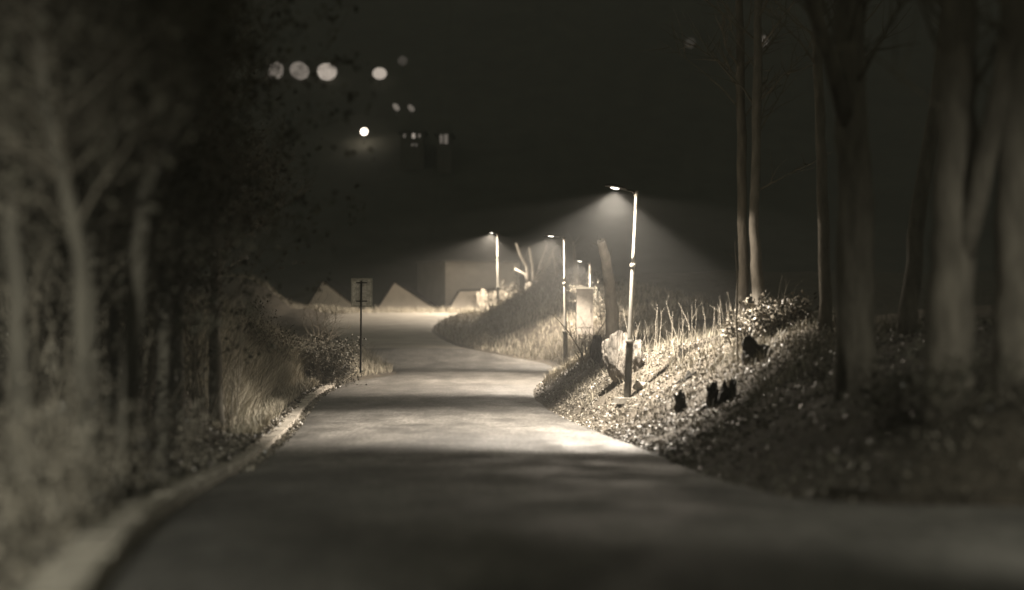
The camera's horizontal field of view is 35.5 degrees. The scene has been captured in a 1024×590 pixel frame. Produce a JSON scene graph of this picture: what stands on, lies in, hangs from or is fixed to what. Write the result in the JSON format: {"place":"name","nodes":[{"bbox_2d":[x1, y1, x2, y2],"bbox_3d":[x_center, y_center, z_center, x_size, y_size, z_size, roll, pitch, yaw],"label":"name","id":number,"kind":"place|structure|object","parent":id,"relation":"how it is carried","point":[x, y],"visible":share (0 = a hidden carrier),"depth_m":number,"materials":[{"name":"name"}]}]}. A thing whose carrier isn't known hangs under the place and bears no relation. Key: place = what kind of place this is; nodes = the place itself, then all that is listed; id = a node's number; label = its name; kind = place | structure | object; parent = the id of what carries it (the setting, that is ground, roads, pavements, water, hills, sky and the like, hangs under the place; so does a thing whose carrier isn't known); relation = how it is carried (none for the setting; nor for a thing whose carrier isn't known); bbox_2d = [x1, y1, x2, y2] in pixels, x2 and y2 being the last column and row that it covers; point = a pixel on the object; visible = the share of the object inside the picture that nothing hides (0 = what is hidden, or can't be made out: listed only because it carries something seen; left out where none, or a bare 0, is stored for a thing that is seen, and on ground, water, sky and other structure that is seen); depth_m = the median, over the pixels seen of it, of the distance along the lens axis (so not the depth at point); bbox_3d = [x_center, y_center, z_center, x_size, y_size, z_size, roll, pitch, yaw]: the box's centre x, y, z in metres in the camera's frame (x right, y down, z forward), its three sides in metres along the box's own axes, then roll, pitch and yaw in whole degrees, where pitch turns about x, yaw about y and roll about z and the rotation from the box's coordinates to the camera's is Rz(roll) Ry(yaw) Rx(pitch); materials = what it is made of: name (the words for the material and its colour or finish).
{"place":"outdoors","nodes":[
{"label":"outdoors","id":0,"kind":"place"},
{"bbox_2d":[323,311,468,348],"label":"gravel road","id":1,"kind":"structure","parent":0,"point":[382,329],"depth_m":103.07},
{"bbox_2d":[0,0,1023,589],"bbox_3d":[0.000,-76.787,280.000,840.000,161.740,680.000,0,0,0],"label":"ground","id":2,"kind":"structure","parent":0,"point":[558,114],"depth_m":217.17,"materials":[{"name":"soil"}]},
{"bbox_2d":[0,381,117,544],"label":"undergrowth","id":3,"kind":"object","parent":2,"relation":"on","point":[15,431],"visible":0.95,"depth_m":11.14,"materials":[{"name":"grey plant"}]},
{"bbox_2d":[0,302,137,468],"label":"undergrowth","id":4,"kind":"object","parent":2,"relation":"on","point":[63,373],"visible":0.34,"depth_m":16.83,"materials":[{"name":"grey plant"}]},
{"bbox_2d":[1,352,166,512],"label":"undergrowth","id":5,"kind":"object","parent":2,"relation":"on","point":[52,434],"visible":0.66,"depth_m":13.88,"materials":[{"name":"grey plant"}]},
{"bbox_2d":[0,0,229,370],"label":"tree","id":6,"kind":"object","parent":2,"relation":"on","point":[6,324],"visible":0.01,"depth_m":30.12,"materials":[{"name":"black plant"}]},
{"bbox_2d":[0,71,246,480],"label":"tree","id":7,"kind":"object","parent":2,"relation":"on","point":[94,254],"visible":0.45,"depth_m":19.97,"materials":[{"name":"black plant"}]},
{"bbox_2d":[0,0,250,486],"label":"tree","id":8,"kind":"object","parent":2,"relation":"on","point":[17,297],"visible":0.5,"depth_m":15.85,"materials":[{"name":"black plant"}]},
{"bbox_2d":[50,352,211,490],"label":"undergrowth","id":9,"kind":"object","parent":2,"relation":"on","point":[162,429],"visible":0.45,"depth_m":19.19,"materials":[{"name":"grey plant"}]},
{"bbox_2d":[0,0,271,511],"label":"tree","id":10,"kind":"object","parent":2,"relation":"on","point":[59,165],"visible":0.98,"depth_m":13.94,"materials":[{"name":"grey plant"}]},
{"bbox_2d":[4,0,281,501],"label":"tree","id":11,"kind":"object","parent":2,"relation":"on","point":[132,335],"visible":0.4,"depth_m":16.93,"materials":[{"name":"brown plant"}]},
{"bbox_2d":[0,0,298,427],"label":"tree","id":12,"kind":"object","parent":2,"relation":"on","point":[39,308],"visible":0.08,"depth_m":21.15,"materials":[{"name":"plant"}]},
{"bbox_2d":[0,0,314,74],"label":"tree","id":13,"kind":"object","parent":2,"relation":"on","point":[180,27],"visible":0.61,"depth_m":15.08,"materials":[{"name":"black plant"}]},
{"bbox_2d":[50,0,272,460],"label":"tree","id":14,"kind":"object","parent":2,"relation":"on","point":[114,323],"visible":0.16,"depth_m":23.91,"materials":[{"name":"black plant"}]},
{"bbox_2d":[1,0,321,393],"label":"tree","id":15,"kind":"object","parent":2,"relation":"on","point":[263,189],"visible":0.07,"depth_m":31.77,"materials":[{"name":"black plant"}]},
{"bbox_2d":[74,0,258,471],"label":"tree","id":16,"kind":"object","parent":2,"relation":"on","point":[163,350],"visible":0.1,"depth_m":24.93,"materials":[{"name":"black plant"}]},
{"bbox_2d":[80,1,264,436],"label":"tree","id":17,"kind":"object","parent":2,"relation":"on","point":[177,345],"visible":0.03,"depth_m":32.88,"materials":[{"name":"black plant"}]},
{"bbox_2d":[44,166,305,411],"bbox_3d":[-7.556,-1.073,34.779,6.252,7.461,5.095,0,0,-22],"label":"brush","id":18,"kind":"object","parent":2,"relation":"on","point":[271,344],"visible":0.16,"depth_m":34.68,"materials":[{"name":"grey plant"}]},
{"bbox_2d":[0,332,352,589],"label":"verge leaf litter","id":19,"kind":"object","parent":2,"relation":"on","point":[226,451],"visible":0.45,"depth_m":24.68,"materials":[{"name":"plant"}]},
{"bbox_2d":[21,382,335,589],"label":"kerb","id":20,"kind":"structure","parent":2,"relation":"on","point":[90,558],"depth_m":12.23,"materials":[{"name":"concrete"}]},
{"bbox_2d":[0,121,365,440],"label":"brush","id":21,"kind":"object","parent":2,"relation":"on","point":[152,307],"visible":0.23,"depth_m":29.65,"materials":[{"name":"plant"}]},
{"bbox_2d":[0,0,365,397],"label":"tree","id":22,"kind":"object","parent":2,"relation":"on","point":[284,170],"visible":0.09,"depth_m":28.11,"materials":[{"name":"plant"}]},
{"bbox_2d":[0,0,368,448],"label":"tree","id":23,"kind":"object","parent":2,"relation":"on","point":[251,245],"visible":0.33,"depth_m":22.18,"materials":[{"name":"plant"}]},
{"bbox_2d":[150,234,221,432],"bbox_3d":[-6.235,0.719,31.130,1.483,4.379,1.471,0,0,24],"label":"tree","id":24,"kind":"object","parent":2,"relation":"on","point":[154,401],"visible":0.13,"depth_m":30.96,"materials":[{"name":"brown plant"}]},
{"bbox_2d":[136,362,236,464],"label":"undergrowth","id":25,"kind":"object","parent":2,"relation":"on","point":[190,424],"visible":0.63,"depth_m":27.08,"materials":[{"name":"grey plant"}]},
{"bbox_2d":[0,0,374,446],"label":"trees","id":26,"kind":"object","parent":2,"relation":"on","point":[296,199],"visible":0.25,"depth_m":24.90,"materials":[{"name":"grey plant"}]},
{"bbox_2d":[140,175,253,429],"bbox_3d":[-5.765,0.261,29.687,2.221,5.117,1.519,0,0,-19],"label":"tree","id":27,"kind":"object","parent":2,"relation":"on","point":[143,412],"visible":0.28,"depth_m":29.97,"materials":[{"name":"brown plant"}]},
{"bbox_2d":[183,276,217,423],"bbox_3d":[-7.183,1.002,36.102,1.117,4.028,1.494,0,0,0],"label":"sapling","id":28,"kind":"object","parent":2,"relation":"on","point":[195,394],"visible":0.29,"depth_m":35.85,"materials":[{"name":"plant"}]},
{"bbox_2d":[183,276,249,422],"bbox_3d":[-7.586,1.310,38.906,2.428,3.764,1.620,0,0,0],"label":"sapling","id":29,"kind":"object","parent":2,"relation":"on","point":[203,396],"visible":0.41,"depth_m":38.75,"materials":[{"name":"plant"}]},
{"bbox_2d":[201,263,259,405],"bbox_3d":[-7.566,1.269,41.931,2.023,4.216,1.466,0,0,-34],"label":"sapling","id":30,"kind":"object","parent":2,"relation":"on","point":[234,345],"visible":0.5,"depth_m":41.99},
{"bbox_2d":[222,314,251,425],"bbox_3d":[-6.851,1.824,40.141,1.180,3.373,2.096,0,0,-36],"label":"sapling","id":31,"kind":"object","parent":2,"relation":"on","point":[232,384],"visible":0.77,"depth_m":39.73,"materials":[{"name":"plant"}]},
{"bbox_2d":[166,18,315,425],"bbox_3d":[-7.390,-1.730,38.998,5.341,10.299,5.349,0,0,0],"label":"tree","id":32,"kind":"object","parent":2,"relation":"on","point":[215,366],"visible":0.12,"depth_m":38.90,"materials":[{"name":"black plant"}]},
{"bbox_2d":[98,288,388,422],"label":"tall grass","id":33,"kind":"structure","parent":2,"relation":"on","point":[263,365],"depth_m":50.52,"materials":[{"name":"plant"}]},
{"bbox_2d":[230,293,282,351],"bbox_3d":[-9.074,1.002,55.940,2.082,2.391,2.945,0,0,-20],"label":"bush","id":34,"kind":"object","parent":2,"relation":"on","point":[253,325],"visible":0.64,"depth_m":55.90,"materials":[{"name":"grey plant"}]},
{"bbox_2d":[269,62,282,78],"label":"hillside lamp","id":35,"kind":"object","parent":2,"relation":"on","point":[279,75],"visible":0.41,"depth_m":245.07,"materials":[{"name":"black metal"}]},
{"bbox_2d":[260,316,304,362],"bbox_3d":[-9.059,1.963,62.088,2.332,2.274,2.966,0,0,0],"label":"bush","id":36,"kind":"object","parent":2,"relation":"on","point":[289,339],"visible":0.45,"depth_m":61.84,"materials":[{"name":"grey plant"}]},
{"bbox_2d":[290,62,308,81],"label":"hillside lamp","id":37,"kind":"object","parent":2,"relation":"on","point":[305,75],"visible":0.76,"depth_m":244.77,"materials":[{"name":"black metal"}]},
{"bbox_2d":[283,291,352,347],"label":"bush","id":38,"kind":"object","parent":2,"relation":"on","point":[322,329],"visible":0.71,"depth_m":71.99,"materials":[{"name":"plant"}]},
{"bbox_2d":[282,329,365,383],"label":"bush","id":39,"kind":"object","parent":2,"relation":"on","point":[320,360],"visible":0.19,"depth_m":66.53,"materials":[{"name":"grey plant"}]},
{"bbox_2d":[317,63,336,81],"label":"hillside lamp","id":40,"kind":"object","parent":2,"relation":"on","point":[329,73],"visible":0.88,"depth_m":244.71,"materials":[{"name":"white metal"}]},
{"bbox_2d":[295,329,366,385],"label":"bush","id":41,"kind":"object","parent":2,"relation":"on","point":[338,368],"visible":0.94,"depth_m":65.64,"materials":[{"name":"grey plant"}]},
{"bbox_2d":[306,280,373,311],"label":"house","id":42,"kind":"structure","parent":2,"relation":"on","point":[332,288],"depth_m":128.00,"materials":[{"name":"tile"}]},
{"bbox_2d":[351,278,372,372],"bbox_3d":[-5.640,1.141,60.023,0.805,3.558,0.116,0,0,0],"label":"road sign","id":43,"kind":"object","parent":2,"relation":"on","point":[361,292],"visible":1,"depth_m":60.07,"materials":[{"name":"metal"}]},
{"bbox_2d":[372,68,386,85],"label":"hillside lamp","id":44,"kind":"object","parent":2,"relation":"on","point":[379,73],"visible":1,"depth_m":244.06,"materials":[{"name":"white metal"}]},
{"bbox_2d":[309,303,479,312],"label":"crest grass","id":45,"kind":"structure","parent":2,"relation":"on","point":[419,310],"depth_m":118.72,"materials":[{"name":"plant"}]},
{"bbox_2d":[398,56,406,73],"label":"hillside lamp","id":46,"kind":"object","parent":2,"relation":"on","point":[402,60],"visible":1,"depth_m":248.30,"materials":[{"name":"black metal"}]},
{"bbox_2d":[376,281,438,310],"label":"house","id":47,"kind":"structure","parent":2,"relation":"on","point":[401,295],"depth_m":128.00,"materials":[{"name":"tile"}]},
{"bbox_2d":[397,120,428,169],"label":"hillside house","id":48,"kind":"structure","parent":2,"relation":"on","point":[413,134],"depth_m":220.50,"materials":[{"name":"brown wood"}]},
{"bbox_2d":[434,122,454,172],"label":"hillside house","id":49,"kind":"structure","parent":2,"relation":"on","point":[444,134],"depth_m":219.50,"materials":[{"name":"brown wood"}]},
{"bbox_2d":[200,269,737,434],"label":"grass","id":50,"kind":"structure","parent":2,"relation":"on","point":[259,418],"depth_m":87.48,"materials":[{"name":"plant"}]},
{"bbox_2d":[417,260,520,309],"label":"flat roofed building","id":51,"kind":"structure","parent":2,"relation":"on","point":[441,283],"depth_m":132.12,"materials":[{"name":"concrete"}]},
{"bbox_2d":[465,328,494,347],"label":"bush","id":52,"kind":"object","parent":2,"relation":"on","point":[485,335],"visible":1,"depth_m":93.27,"materials":[{"name":"grey plant"}]},
{"bbox_2d":[449,288,512,310],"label":"house","id":53,"kind":"structure","parent":2,"relation":"on","point":[461,298],"depth_m":127.00,"materials":[{"name":"tile"}]},
{"bbox_2d":[468,290,498,319],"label":"bush","id":54,"kind":"object","parent":2,"relation":"on","point":[473,300],"visible":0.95,"depth_m":105.73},
{"bbox_2d":[484,284,502,312],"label":"bush","id":55,"kind":"object","parent":2,"relation":"on","point":[490,299],"visible":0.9,"depth_m":105.81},
{"bbox_2d":[489,231,498,303],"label":"street lamp","id":56,"kind":"object","parent":2,"relation":"on","point":[497,259],"visible":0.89,"depth_m":117.94,"materials":[{"name":"metal"}]},
{"bbox_2d":[477,288,516,310],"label":"picket fence","id":57,"kind":"object","parent":2,"relation":"on","point":[483,295],"visible":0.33,"depth_m":120.83,"materials":[{"name":"white wood"}]},
{"bbox_2d":[496,283,530,311],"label":"bush","id":58,"kind":"object","parent":2,"relation":"on","point":[507,297],"visible":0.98,"depth_m":100.86,"materials":[{"name":"grey plant"}]},
{"bbox_2d":[501,267,543,298],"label":"bush","id":59,"kind":"object","parent":2,"relation":"on","point":[526,283],"visible":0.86,"depth_m":103.95,"materials":[{"name":"grey plant"}]},
{"bbox_2d":[513,262,557,290],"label":"bush","id":60,"kind":"object","parent":2,"relation":"on","point":[544,271],"visible":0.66,"depth_m":104.60,"materials":[{"name":"grey plant"}]},
{"bbox_2d":[513,236,560,288],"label":"pollarded tree","id":61,"kind":"object","parent":2,"relation":"on","point":[526,274],"visible":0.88,"depth_m":119.44,"materials":[{"name":"beige plant"}]},
{"bbox_2d":[517,266,561,296],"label":"bush","id":62,"kind":"object","parent":2,"relation":"on","point":[550,285],"visible":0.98,"depth_m":100.07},
{"bbox_2d":[544,234,567,369],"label":"street lamp","id":63,"kind":"object","parent":2,"relation":"on","point":[565,346],"visible":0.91,"depth_m":68.69,"materials":[{"name":"metal"}]},
{"bbox_2d":[530,251,595,284],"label":"bush","id":64,"kind":"object","parent":2,"relation":"on","point":[555,275],"visible":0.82,"depth_m":104.10,"materials":[{"name":"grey plant"}]},
{"bbox_2d":[563,230,583,308],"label":"tree","id":65,"kind":"object","parent":2,"relation":"on","point":[575,271],"visible":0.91,"depth_m":91.89,"materials":[{"name":"grey plant"}]},
{"bbox_2d":[566,275,599,308],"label":"bush","id":66,"kind":"object","parent":2,"relation":"on","point":[574,292],"visible":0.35,"depth_m":91.70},
{"bbox_2d":[575,259,590,286],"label":"street lamp","id":67,"kind":"object","parent":2,"relation":"on","point":[580,260],"visible":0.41,"depth_m":87.97,"materials":[{"name":"metal"}]},
{"bbox_2d":[547,288,620,373],"bbox_3d":[2.685,1.325,58.142,2.974,3.146,1.763,0,0,-17],"label":"bush","id":68,"kind":"object","parent":2,"relation":"on","point":[581,361],"visible":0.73,"depth_m":58.01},
{"bbox_2d":[575,287,593,333],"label":"cabinet","id":69,"kind":"object","parent":2,"relation":"on","point":[584,301],"visible":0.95,"depth_m":71.67,"materials":[{"name":"beige metal"}]},
{"bbox_2d":[552,246,616,294],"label":"bush","id":70,"kind":"object","parent":2,"relation":"on","point":[583,269],"visible":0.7,"depth_m":96.18,"materials":[{"name":"grey plant"}]},
{"bbox_2d":[562,315,627,365],"bbox_3d":[2.966,1.372,53.862,2.499,2.055,2.190,0,0,-14],"label":"bush","id":71,"kind":"object","parent":2,"relation":"on","point":[588,361],"visible":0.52,"depth_m":53.92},
{"bbox_2d":[590,334,601,362],"bbox_3d":[2.780,1.774,52.757,0.436,0.982,0.408,0,0,0],"label":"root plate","id":72,"kind":"object","parent":2,"relation":"on","point":[595,351],"visible":0.9,"depth_m":52.69,"materials":[{"name":"wood"}]},
{"bbox_2d":[567,268,641,319],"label":"bush","id":73,"kind":"object","parent":2,"relation":"on","point":[602,301],"visible":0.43,"depth_m":87.85,"materials":[{"name":"grey plant"}]},
{"bbox_2d":[591,235,618,371],"bbox_3d":[2.916,0.332,49.740,0.587,4.331,2.142,0,0,21],"label":"broken trunk","id":74,"kind":"object","parent":2,"relation":"on","point":[612,315],"visible":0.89,"depth_m":50.06,"materials":[{"name":"brown plant"}]},
{"bbox_2d":[601,330,627,381],"bbox_3d":[3.010,1.754,46.033,0.898,1.507,0.517,0,0,-17],"label":"boulder","id":75,"kind":"object","parent":2,"relation":"on","point":[613,348],"visible":0.77,"depth_m":45.83,"materials":[{"name":"stone"}]},
{"bbox_2d":[593,277,649,331],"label":"bush","id":76,"kind":"object","parent":2,"relation":"on","point":[604,312],"visible":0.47,"depth_m":79.78,"materials":[{"name":"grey plant"}]},
{"bbox_2d":[605,183,638,403],"bbox_3d":[2.974,0.062,44.089,1.048,6.233,0.519,0,0,-26],"label":"street lamp","id":77,"kind":"object","parent":2,"relation":"on","point":[629,341],"visible":0.98,"depth_m":44.14,"materials":[{"name":"metal"}]},
{"bbox_2d":[633,339,643,370],"bbox_3d":[3.627,1.736,45.979,0.326,0.921,0.461,0,0,13],"label":"boulder","id":78,"kind":"object","parent":2,"relation":"on","point":[638,355],"visible":0.94,"depth_m":45.85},
{"bbox_2d":[632,380,649,390],"bbox_3d":[3.586,2.518,44.386,0.514,0.311,0.373,0,0,30],"label":"boulder","id":79,"kind":"object","parent":2,"relation":"on","point":[639,385],"visible":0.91,"depth_m":44.28,"materials":[{"name":"stone"}]},
{"bbox_2d":[643,308,662,369],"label":"sapling","id":80,"kind":"object","parent":2,"relation":"on","point":[654,344],"visible":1,"depth_m":45.88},
{"bbox_2d":[674,389,687,411],"bbox_3d":[4.220,2.604,38.894,0.568,0.627,0.346,0,0,0],"label":"stump","id":81,"kind":"object","parent":2,"relation":"on","point":[680,400],"visible":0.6,"depth_m":38.79,"materials":[{"name":"brown wood"}]},
{"bbox_2d":[667,299,700,357],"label":"sapling","id":82,"kind":"object","parent":2,"relation":"on","point":[686,331],"visible":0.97,"depth_m":45.24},
{"bbox_2d":[675,370,696,383],"bbox_3d":[4.642,2.167,42.207,0.693,0.398,0.340,0,0,0],"label":"stump","id":83,"kind":"object","parent":2,"relation":"on","point":[689,375],"visible":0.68,"depth_m":42.12,"materials":[{"name":"wood"}]},
{"bbox_2d":[697,381,718,411],"bbox_3d":[4.628,2.378,37.373,0.512,0.717,0.359,0,0,-30],"label":"stump","id":84,"kind":"object","parent":2,"relation":"on","point":[712,392],"visible":0.89,"depth_m":37.32,"materials":[{"name":"brown wood"}]},
{"bbox_2d":[697,302,720,352],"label":"sapling","id":85,"kind":"object","parent":2,"relation":"on","point":[709,333],"visible":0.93,"depth_m":44.18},
{"bbox_2d":[708,297,728,350],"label":"sapling","id":86,"kind":"object","parent":2,"relation":"on","point":[719,331],"visible":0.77,"depth_m":43.66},
{"bbox_2d":[635,0,809,328],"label":"tree","id":87,"kind":"object","parent":2,"relation":"on","point":[743,256],"visible":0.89,"depth_m":45.88,"materials":[{"name":"brown plant"}]},
{"bbox_2d":[717,379,736,404],"bbox_3d":[5.006,2.280,37.098,0.538,0.666,0.470,0,0,0],"label":"stump","id":88,"kind":"object","parent":2,"relation":"on","point":[725,393],"visible":0.68,"depth_m":36.96,"materials":[{"name":"brown wood"}]},
{"bbox_2d":[726,229,746,359],"bbox_3d":[5.706,0.095,41.094,0.763,3.626,0.301,0,0,-14],"label":"sapling","id":89,"kind":"object","parent":2,"relation":"on","point":[737,345],"visible":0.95,"depth_m":40.98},
{"bbox_2d":[558,306,924,448],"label":"bank grass","id":90,"kind":"structure","parent":2,"relation":"on","point":[701,330],"depth_m":40.24,"materials":[{"name":"plant"}]},
{"bbox_2d":[715,303,777,345],"bbox_3d":[6.457,0.886,43.402,1.767,1.362,1.568,0,0,22],"label":"bush","id":91,"kind":"object","parent":2,"relation":"on","point":[731,330],"visible":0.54,"depth_m":43.13,"materials":[{"name":"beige plant"}]},
{"bbox_2d":[741,336,774,364],"bbox_3d":[6.189,1.567,39.763,0.990,1.117,0.619,0,0,0],"label":"root plate","id":92,"kind":"object","parent":2,"relation":"on","point":[749,344],"visible":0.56,"depth_m":39.66,"materials":[{"name":"brown wood"}]},
{"bbox_2d":[687,0,834,304],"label":"tree","id":93,"kind":"object","parent":2,"relation":"on","point":[757,282],"visible":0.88,"depth_m":44.91,"materials":[{"name":"brown plant"}]},
{"bbox_2d":[735,289,818,339],"bbox_3d":[7.180,0.654,43.376,2.456,1.620,1.989,0,0,-23],"label":"bush","id":94,"kind":"object","parent":2,"relation":"on","point":[794,314],"visible":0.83,"depth_m":43.01,"materials":[{"name":"grey plant"}]},
{"bbox_2d":[534,315,1023,504],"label":"leaf litter","id":95,"kind":"object","parent":2,"relation":"on","point":[685,459],"visible":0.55,"depth_m":32.27,"materials":[{"name":"plant"}]},
{"bbox_2d":[746,0,833,334],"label":"tree","id":96,"kind":"object","parent":2,"relation":"on","point":[825,303],"visible":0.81,"depth_m":39.88,"materials":[{"name":"brown plant"}]},
{"bbox_2d":[781,316,882,395],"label":"undergrowth","id":97,"kind":"object","parent":2,"relation":"on","point":[830,359],"visible":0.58,"depth_m":29.96,"materials":[{"name":"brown plant"}]},
{"bbox_2d":[764,0,914,61],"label":"tree","id":98,"kind":"object","parent":2,"relation":"on","point":[885,37],"visible":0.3,"depth_m":45.33,"materials":[{"name":"black plant"}]},
{"bbox_2d":[797,0,920,401],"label":"tree","id":99,"kind":"object","parent":2,"relation":"on","point":[846,67],"visible":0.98,"depth_m":26.74,"materials":[{"name":"brown plant"}]},
{"bbox_2d":[826,353,922,434],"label":"undergrowth","id":100,"kind":"object","parent":2,"relation":"on","point":[881,396],"visible":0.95,"depth_m":21.99,"materials":[{"name":"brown plant"}]},
{"bbox_2d":[779,0,1023,428],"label":"tree","id":101,"kind":"object","parent":2,"relation":"on","point":[966,153],"visible":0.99,"depth_m":20.05,"materials":[{"name":"brown plant"}]},
{"bbox_2d":[827,486,1023,506],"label":"junction kerb","id":102,"kind":"structure","parent":2,"relation":"on","point":[977,498],"depth_m":17.76,"materials":[{"name":"concrete"}]},
{"bbox_2d":[896,0,997,335],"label":"tree","id":103,"kind":"object","parent":2,"relation":"on","point":[908,308],"visible":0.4,"depth_m":33.86,"materials":[{"name":"brown plant"}]},
{"bbox_2d":[908,327,1023,439],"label":"undergrowth","id":104,"kind":"object","parent":2,"relation":"on","point":[950,383],"visible":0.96,"depth_m":19.19,"materials":[{"name":"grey plant"}]},
{"bbox_2d":[929,0,1023,392],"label":"tree","id":105,"kind":"object","parent":2,"relation":"on","point":[1008,314],"visible":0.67,"depth_m":19.82,"materials":[{"name":"brown plant"}]},
{"bbox_2d":[108,348,1023,589],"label":"road","id":106,"kind":"structure","parent":0,"point":[444,469],"depth_m":14.28,"materials":[{"name":"asphalt"}]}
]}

